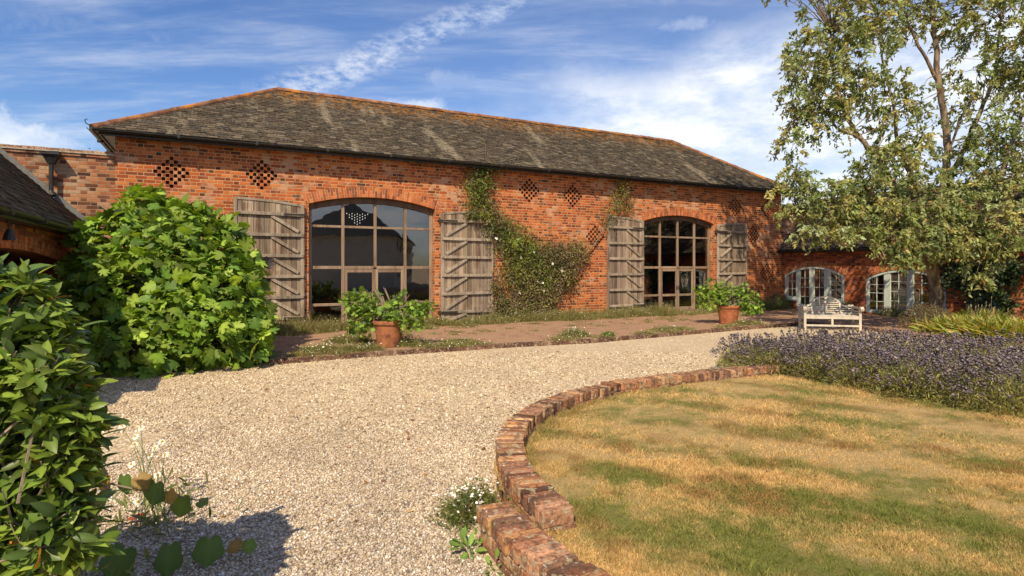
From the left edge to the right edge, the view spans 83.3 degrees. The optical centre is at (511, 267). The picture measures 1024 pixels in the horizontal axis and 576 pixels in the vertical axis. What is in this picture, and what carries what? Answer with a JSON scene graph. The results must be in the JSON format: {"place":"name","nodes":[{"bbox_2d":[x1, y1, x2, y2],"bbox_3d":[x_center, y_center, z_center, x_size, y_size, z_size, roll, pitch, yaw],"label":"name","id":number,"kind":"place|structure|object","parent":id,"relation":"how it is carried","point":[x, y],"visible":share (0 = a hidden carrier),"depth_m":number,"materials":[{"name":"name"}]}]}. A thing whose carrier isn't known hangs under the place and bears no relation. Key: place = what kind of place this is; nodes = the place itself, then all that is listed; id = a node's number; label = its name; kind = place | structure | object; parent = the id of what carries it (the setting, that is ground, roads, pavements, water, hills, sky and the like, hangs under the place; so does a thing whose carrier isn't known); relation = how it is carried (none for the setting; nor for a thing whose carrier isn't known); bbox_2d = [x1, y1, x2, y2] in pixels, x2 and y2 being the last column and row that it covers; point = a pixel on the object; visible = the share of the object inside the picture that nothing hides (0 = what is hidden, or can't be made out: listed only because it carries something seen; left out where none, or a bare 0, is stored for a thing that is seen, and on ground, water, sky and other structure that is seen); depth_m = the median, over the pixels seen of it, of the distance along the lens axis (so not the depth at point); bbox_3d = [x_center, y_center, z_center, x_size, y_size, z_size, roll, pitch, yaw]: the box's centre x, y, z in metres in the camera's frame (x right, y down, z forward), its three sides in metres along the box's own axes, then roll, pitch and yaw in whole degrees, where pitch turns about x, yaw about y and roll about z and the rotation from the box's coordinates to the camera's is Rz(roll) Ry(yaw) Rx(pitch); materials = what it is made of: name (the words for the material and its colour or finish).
{"place":"outdoors","nodes":[
{"label":"outdoors","id":0,"kind":"place"},
{"bbox_2d":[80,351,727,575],"bbox_3d":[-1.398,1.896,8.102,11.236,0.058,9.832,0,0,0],"label":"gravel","id":1,"kind":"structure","parent":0,"point":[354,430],"depth_m":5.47,"materials":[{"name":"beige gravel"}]},
{"bbox_2d":[125,513,143,520],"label":"fallen leaf","id":2,"kind":"object","parent":1,"relation":"on","point":[131,517],"visible":0.64,"depth_m":4.26,"materials":[{"name":"brown plant"}]},
{"bbox_2d":[98,469,208,516],"bbox_3d":[-2.448,1.488,3.813,0.782,0.389,0.138,0,0,-17],"label":"trailing vine","id":3,"kind":"object","parent":1,"relation":"on","point":[154,493],"visible":0.75,"depth_m":3.81,"materials":[{"name":"green plant"}]},
{"bbox_2d":[98,424,242,538],"bbox_3d":[-2.582,1.579,4.276,0.992,0.735,0.726,0,0,0],"label":"daisy plant","id":4,"kind":"object","parent":1,"relation":"on","point":[148,505],"visible":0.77,"depth_m":4.27,"materials":[{"name":"green plant"}]},
{"bbox_2d":[99,535,258,575],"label":"trailing vine","id":5,"kind":"object","parent":1,"relation":"on","point":[206,552],"visible":0.77,"depth_m":3.56,"materials":[{"name":"green plant"}]},
{"bbox_2d":[427,477,502,533],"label":"fleabane clump","id":6,"kind":"object","parent":1,"relation":"on","point":[462,509],"visible":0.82,"depth_m":4.34,"materials":[{"name":"green plant"}]},
{"bbox_2d":[449,526,486,561],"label":"green weed","id":7,"kind":"object","parent":1,"relation":"on","point":[463,537],"visible":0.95,"depth_m":3.87,"materials":[{"name":"green plant"}]},
{"bbox_2d":[485,548,502,575],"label":"green weed","id":8,"kind":"object","parent":1,"relation":"on","point":[487,557],"visible":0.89,"depth_m":3.62,"materials":[{"name":"green plant"}]},
{"bbox_2d":[0,0,1023,203],"label":"sky","id":9,"kind":"structure","parent":0,"point":[701,75],"materials":[{"name":"blue"}]},
{"bbox_2d":[83,322,1019,575],"bbox_3d":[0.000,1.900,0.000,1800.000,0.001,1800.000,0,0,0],"label":"ground","id":10,"kind":"structure","parent":0,"point":[705,343],"depth_m":8.23,"materials":[{"name":"beige gravel"}]},
{"bbox_2d":[0,147,103,335],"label":"outbuilding","id":11,"kind":"structure","parent":10,"relation":"on","point":[26,198],"depth_m":10.89,"materials":[{"name":"brick"}]},
{"bbox_2d":[2,220,15,239],"bbox_3d":[-7.456,-0.571,8.443,0.304,0.334,0.170,0,0,-27],"label":"wall lamp","id":12,"kind":"object","parent":11,"relation":"attached to","point":[9,234],"visible":0.87,"depth_m":8.44,"materials":[{"name":"black metal"}]},
{"bbox_2d":[0,144,114,303],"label":"brick wall","id":13,"kind":"structure","parent":10,"relation":"on","point":[82,182],"depth_m":14.13,"materials":[{"name":"red brick"}]},
{"bbox_2d":[0,253,129,575],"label":"laurel shrub","id":14,"kind":"object","parent":10,"relation":"on","point":[56,419],"visible":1,"depth_m":2.33,"materials":[{"name":"green plant"}]},
{"bbox_2d":[79,534,149,575],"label":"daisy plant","id":15,"kind":"object","parent":10,"relation":"on","point":[147,556],"visible":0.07,"depth_m":3.15,"materials":[{"name":"green plant"}]},
{"bbox_2d":[47,183,280,379],"bbox_3d":[-7.168,0.078,11.841,4.204,4.121,4.979,0,0,-31],"label":"fig shrub","id":16,"kind":"object","parent":10,"relation":"on","point":[153,311],"visible":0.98,"depth_m":11.05,"materials":[{"name":"green plant"}]},
{"bbox_2d":[312,309,323,324],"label":"weed clump","id":17,"kind":"object","parent":10,"relation":"on","point":[314,316],"visible":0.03,"depth_m":17.32,"materials":[{"name":"green plant"}]},
{"bbox_2d":[84,87,792,324],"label":"barn","id":18,"kind":"structure","parent":10,"relation":"on","point":[292,176],"depth_m":19.69,"materials":[{"name":"brick"}]},
{"bbox_2d":[345,211,368,224],"bbox_3d":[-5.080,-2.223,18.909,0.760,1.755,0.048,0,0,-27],"label":"chandelier","id":19,"kind":"object","parent":18,"relation":"hanging from","point":[357,216],"visible":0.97,"depth_m":18.91,"materials":[{"name":"metal"}]},
{"bbox_2d":[344,269,374,322],"bbox_3d":[-4.606,0.877,17.451,0.916,1.655,0.125,0,0,-27],"label":"door","id":20,"kind":"structure","parent":18,"relation":"in","point":[346,271],"depth_m":17.38,"materials":[{"name":"brown wood"}]},
{"bbox_2d":[309,198,432,324],"bbox_3d":[-4.260,-0.162,17.666,3.808,3.905,0.160,0,0,-27],"label":"window","id":21,"kind":"structure","parent":18,"relation":"in","point":[374,201],"depth_m":17.64,"materials":[{"name":"brown wood"}]},
{"bbox_2d":[375,269,403,318],"bbox_3d":[-3.795,0.877,17.867,0.894,1.655,0.125,0,0,-27],"label":"door","id":22,"kind":"structure","parent":18,"relation":"in","point":[376,270],"depth_m":17.84,"materials":[{"name":"brown wood"}]},
{"bbox_2d":[446,145,604,315],"bbox_3d":[0.686,-0.989,19.548,6.204,6.513,0.842,0,0,-27],"label":"climbing plant","id":23,"kind":"object","parent":18,"relation":"attached to","point":[535,259],"visible":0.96,"depth_m":19.53,"materials":[{"name":"green plant"}]},
{"bbox_2d":[583,174,640,255],"bbox_3d":[3.864,-1.935,21.195,2.706,3.056,0.779,0,0,-27],"label":"climbing plant","id":24,"kind":"object","parent":18,"relation":"attached to","point":[623,190],"visible":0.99,"depth_m":21.43,"materials":[{"name":"green plant"}]},
{"bbox_2d":[661,269,677,309],"bbox_3d":[6.297,0.877,23.055,0.876,1.655,0.125,0,0,-27],"label":"door","id":25,"kind":"structure","parent":18,"relation":"in","point":[676,270],"depth_m":23.23,"materials":[{"name":"brown wood"}]},
{"bbox_2d":[644,216,710,310],"bbox_3d":[6.626,-0.143,23.261,3.648,3.865,0.160,0,0,-27],"label":"window","id":26,"kind":"structure","parent":18,"relation":"in","point":[678,218],"depth_m":23.26,"materials":[{"name":"brown wood"}]},
{"bbox_2d":[678,269,692,309],"bbox_3d":[7.073,0.877,23.453,0.854,1.655,0.125,0,0,-27],"label":"door","id":27,"kind":"structure","parent":18,"relation":"in","point":[686,294],"depth_m":23.50,"materials":[{"name":"brown wood"}]},
{"bbox_2d":[273,295,791,357],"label":"weeds","id":28,"kind":"object","parent":10,"relation":"on","point":[295,328],"visible":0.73,"depth_m":18.05,"materials":[{"name":"green plant"}]},
{"bbox_2d":[220,322,922,563],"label":"leaf litter","id":29,"kind":"object","parent":10,"relation":"on","point":[411,510],"visible":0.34,"depth_m":6.53,"materials":[{"name":"brown plant"}]},
{"bbox_2d":[476,364,784,575],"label":"garden wall","id":30,"kind":"structure","parent":10,"relation":"on","point":[525,544],"depth_m":4.04,"materials":[{"name":"brick"}]},
{"bbox_2d":[781,204,838,305],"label":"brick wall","id":31,"kind":"structure","parent":10,"relation":"on","point":[786,227],"depth_m":26.66,"materials":[{"name":"red brick"}]},
{"bbox_2d":[797,296,863,330],"bbox_3d":[9.768,1.402,17.732,1.660,1.003,0.860,0,0,13],"label":"garden bench","id":32,"kind":"object","parent":10,"relation":"on","point":[815,313],"visible":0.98,"depth_m":17.90,"materials":[{"name":"white wood"}]},
{"bbox_2d":[761,0,1023,318],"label":"broadleaf tree","id":33,"kind":"object","parent":10,"relation":"on","point":[918,238],"visible":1,"depth_m":16.90,"materials":[{"name":"green plant"}]},
{"bbox_2d":[776,176,1023,319],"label":"outbuilding","id":34,"kind":"structure","parent":10,"relation":"on","point":[867,284],"depth_m":23.06,"materials":[{"name":"brick"}]},
{"bbox_2d":[783,266,844,309],"bbox_3d":[12.845,0.898,24.560,0.150,1.897,2.835,0,0,-27],"label":"window","id":35,"kind":"structure","parent":34,"relation":"in","point":[827,272],"depth_m":24.60,"materials":[{"name":"green paint"}]},
{"bbox_2d":[866,270,945,315],"bbox_3d":[14.530,0.913,21.345,0.090,1.676,2.795,0,0,-27],"label":"window","id":36,"kind":"structure","parent":34,"relation":"in","point":[910,281],"depth_m":21.57,"materials":[{"name":"green paint"}]},
{"bbox_2d":[916,255,1023,316],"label":"ivy","id":37,"kind":"object","parent":34,"relation":"attached to","point":[1013,271],"visible":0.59,"depth_m":18.80,"materials":[{"name":"green plant"}]},
{"bbox_2d":[779,368,1021,405],"bbox_3d":[7.413,1.705,9.086,4.736,0.001,5.672,0,0,-36],"label":"soil bed","id":38,"kind":"object","parent":10,"relation":"on","point":[863,384],"visible":0.11,"depth_m":8.54,"materials":[{"name":"brown soil"}]},
{"bbox_2d":[709,332,772,367],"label":"lavender bush","id":39,"kind":"object","parent":38,"relation":"on","point":[725,359],"visible":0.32,"depth_m":10.27,"materials":[{"name":"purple plant"}]},
{"bbox_2d":[725,332,809,375],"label":"lavender bush","id":40,"kind":"object","parent":38,"relation":"on","point":[749,356],"visible":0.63,"depth_m":9.58,"materials":[{"name":"purple plant"}]},
{"bbox_2d":[744,334,810,374],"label":"lavender bush","id":41,"kind":"object","parent":38,"relation":"on","point":[776,346],"visible":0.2,"depth_m":9.66,"materials":[{"name":"purple plant"}]},
{"bbox_2d":[760,326,841,353],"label":"lavender bush","id":42,"kind":"object","parent":38,"relation":"on","point":[808,335],"visible":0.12,"depth_m":10.14,"materials":[{"name":"purple plant"}]},
{"bbox_2d":[774,335,864,382],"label":"lavender bush","id":43,"kind":"object","parent":38,"relation":"on","point":[811,360],"visible":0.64,"depth_m":9.05,"materials":[{"name":"purple plant"}]},
{"bbox_2d":[780,338,863,378],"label":"lavender bush","id":44,"kind":"object","parent":38,"relation":"on","point":[823,344],"visible":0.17,"depth_m":9.19,"materials":[{"name":"purple plant"}]},
{"bbox_2d":[806,326,872,347],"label":"lavender bush","id":45,"kind":"object","parent":38,"relation":"on","point":[835,332],"visible":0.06,"depth_m":10.73,"materials":[{"name":"purple plant"}]},
{"bbox_2d":[820,326,906,360],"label":"lavender bush","id":46,"kind":"object","parent":38,"relation":"on","point":[891,337],"visible":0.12,"depth_m":9.83,"materials":[{"name":"purple plant"}]},
{"bbox_2d":[813,342,919,391],"bbox_3d":[5.218,1.480,8.512,1.321,0.752,1.301,0,0,8],"label":"lavender bush","id":47,"kind":"object","parent":38,"relation":"on","point":[837,372],"visible":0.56,"depth_m":8.41,"materials":[{"name":"purple plant"}]},
{"bbox_2d":[842,341,916,378],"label":"lavender bush","id":48,"kind":"object","parent":38,"relation":"on","point":[882,342],"visible":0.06,"depth_m":8.95,"materials":[{"name":"purple plant"}]},
{"bbox_2d":[861,325,935,351],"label":"lavender bush","id":49,"kind":"object","parent":38,"relation":"on","point":[893,329],"visible":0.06,"depth_m":10.45,"materials":[{"name":"purple plant"}]},
{"bbox_2d":[851,344,967,401],"bbox_3d":[5.489,1.440,7.926,1.480,0.817,1.444,0,0,-18],"label":"lavender bush","id":50,"kind":"object","parent":38,"relation":"on","point":[889,378],"visible":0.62,"depth_m":7.82,"materials":[{"name":"purple plant"}]},
{"bbox_2d":[874,331,974,367],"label":"lavender bush","id":51,"kind":"object","parent":38,"relation":"on","point":[922,339],"visible":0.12,"depth_m":9.43,"materials":[{"name":"purple plant"}]},
{"bbox_2d":[907,341,987,381],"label":"lavender bush","id":52,"kind":"object","parent":38,"relation":"on","point":[945,353],"visible":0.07,"depth_m":8.53,"materials":[{"name":"purple plant"}]},
{"bbox_2d":[898,351,1023,412],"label":"lavender bush","id":53,"kind":"object","parent":38,"relation":"on","point":[955,369],"visible":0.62,"depth_m":7.33,"materials":[{"name":"purple plant"}]},
{"bbox_2d":[928,332,996,352],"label":"lavender bush","id":54,"kind":"object","parent":38,"relation":"on","point":[958,335],"visible":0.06,"depth_m":10.08,"materials":[{"name":"purple plant"}]},
{"bbox_2d":[928,331,1023,368],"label":"lavender bush","id":55,"kind":"object","parent":38,"relation":"on","point":[981,348],"visible":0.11,"depth_m":9.05,"materials":[{"name":"purple plant"}]},
{"bbox_2d":[933,355,1023,417],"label":"lavender bush","id":56,"kind":"object","parent":38,"relation":"on","point":[1003,369],"visible":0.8,"depth_m":7.00,"materials":[{"name":"purple plant"}]},
{"bbox_2d":[963,328,1023,356],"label":"lavender bush","id":57,"kind":"object","parent":38,"relation":"on","point":[1019,338],"visible":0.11,"depth_m":9.82,"materials":[{"name":"purple plant"}]},
{"bbox_2d":[967,349,1023,385],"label":"lavender bush","id":58,"kind":"object","parent":38,"relation":"on","point":[1021,358],"visible":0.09,"depth_m":8.12,"materials":[{"name":"purple plant"}]},
{"bbox_2d":[994,345,1023,368],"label":"lavender bush","id":59,"kind":"object","parent":38,"relation":"on","point":[1016,346],"visible":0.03,"depth_m":8.97,"materials":[{"name":"purple plant"}]},
{"bbox_2d":[268,308,1023,364],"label":"terrace","id":60,"kind":"structure","parent":0,"point":[521,335],"depth_m":16.20,"materials":[{"name":"brick"}]},
{"bbox_2d":[293,342,354,352],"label":"weed clump","id":61,"kind":"object","parent":60,"relation":"on","point":[317,348],"visible":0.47,"depth_m":12.20,"materials":[{"name":"green plant"}]},
{"bbox_2d":[317,334,374,344],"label":"weed clump","id":62,"kind":"object","parent":60,"relation":"on","point":[349,339],"visible":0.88,"depth_m":13.63,"materials":[{"name":"green plant"}]},
{"bbox_2d":[338,341,403,353],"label":"weed clump","id":63,"kind":"object","parent":60,"relation":"on","point":[364,348],"visible":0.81,"depth_m":12.38,"materials":[{"name":"green plant"}]},
{"bbox_2d":[338,286,436,347],"bbox_3d":[-2.861,1.108,13.117,2.263,1.383,0.922,0,0,0],"label":"potted shrub","id":64,"kind":"object","parent":60,"relation":"on","point":[389,324],"visible":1,"depth_m":13.02,"materials":[{"name":"green plant"}]},
{"bbox_2d":[367,332,425,347],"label":"weed clump","id":65,"kind":"object","parent":60,"relation":"on","point":[403,337],"visible":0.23,"depth_m":13.25,"materials":[{"name":"green plant"}]},
{"bbox_2d":[398,337,436,347],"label":"weed clump","id":66,"kind":"object","parent":60,"relation":"on","point":[411,343],"visible":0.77,"depth_m":13.08,"materials":[{"name":"green plant"}]},
{"bbox_2d":[438,337,476,343],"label":"weed clump","id":67,"kind":"object","parent":60,"relation":"on","point":[453,339],"visible":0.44,"depth_m":13.69,"materials":[{"name":"green plant"}]},
{"bbox_2d":[556,326,596,336],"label":"weed clump","id":68,"kind":"object","parent":60,"relation":"on","point":[578,332],"visible":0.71,"depth_m":14.92,"materials":[{"name":"green plant"}]},
{"bbox_2d":[600,331,615,336],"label":"weed clump","id":69,"kind":"object","parent":60,"relation":"on","point":[612,334],"visible":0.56,"depth_m":14.95,"materials":[{"name":"green plant"}]},
{"bbox_2d":[641,325,705,331],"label":"weed clump","id":70,"kind":"object","parent":60,"relation":"on","point":[675,327],"visible":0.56,"depth_m":16.46,"materials":[{"name":"green plant"}]},
{"bbox_2d":[692,277,765,323],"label":"potted shrub","id":71,"kind":"object","parent":60,"relation":"on","point":[729,306],"visible":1,"depth_m":18.25,"materials":[{"name":"green plant"}]},
{"bbox_2d":[726,318,771,325],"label":"weed clump","id":72,"kind":"object","parent":60,"relation":"on","point":[744,322],"visible":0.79,"depth_m":18.12,"materials":[{"name":"green plant"}]},
{"bbox_2d":[769,293,792,308],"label":"corner shrub","id":73,"kind":"object","parent":60,"relation":"on","point":[782,300],"visible":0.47,"depth_m":25.28,"materials":[{"name":"green plant"}]},
{"bbox_2d":[835,301,855,312],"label":"shrub","id":74,"kind":"object","parent":60,"relation":"on","point":[845,304],"visible":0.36,"depth_m":22.82,"materials":[{"name":"green plant"}]},
{"bbox_2d":[873,305,907,317],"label":"shrub","id":75,"kind":"object","parent":60,"relation":"on","point":[889,312],"visible":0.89,"depth_m":21.30,"materials":[{"name":"green plant"}]},
{"bbox_2d":[895,300,953,328],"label":"dry shrub","id":76,"kind":"object","parent":60,"relation":"on","point":[930,314],"visible":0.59,"depth_m":17.00,"materials":[{"name":"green plant"}]},
{"bbox_2d":[906,304,992,334],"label":"daylily clump","id":77,"kind":"object","parent":60,"relation":"on","point":[930,326],"visible":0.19,"depth_m":15.92,"materials":[{"name":"green plant"}]},
{"bbox_2d":[934,304,1023,337],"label":"daylily clump","id":78,"kind":"object","parent":60,"relation":"on","point":[956,328],"visible":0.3,"depth_m":14.94,"materials":[{"name":"green plant"}]},
{"bbox_2d":[945,296,1022,320],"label":"daylily clump","id":79,"kind":"object","parent":60,"relation":"on","point":[982,314],"visible":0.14,"depth_m":17.07,"materials":[{"name":"green plant"}]},
{"bbox_2d":[960,309,1023,342],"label":"daylily clump","id":80,"kind":"object","parent":60,"relation":"on","point":[1019,322],"visible":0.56,"depth_m":14.35,"materials":[{"name":"green plant"}]},
{"bbox_2d":[493,373,1023,575],"bbox_3d":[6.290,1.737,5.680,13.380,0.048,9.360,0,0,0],"label":"lawn","id":81,"kind":"structure","parent":0,"point":[687,424],"depth_m":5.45,"materials":[{"name":"plant"}]}
]}

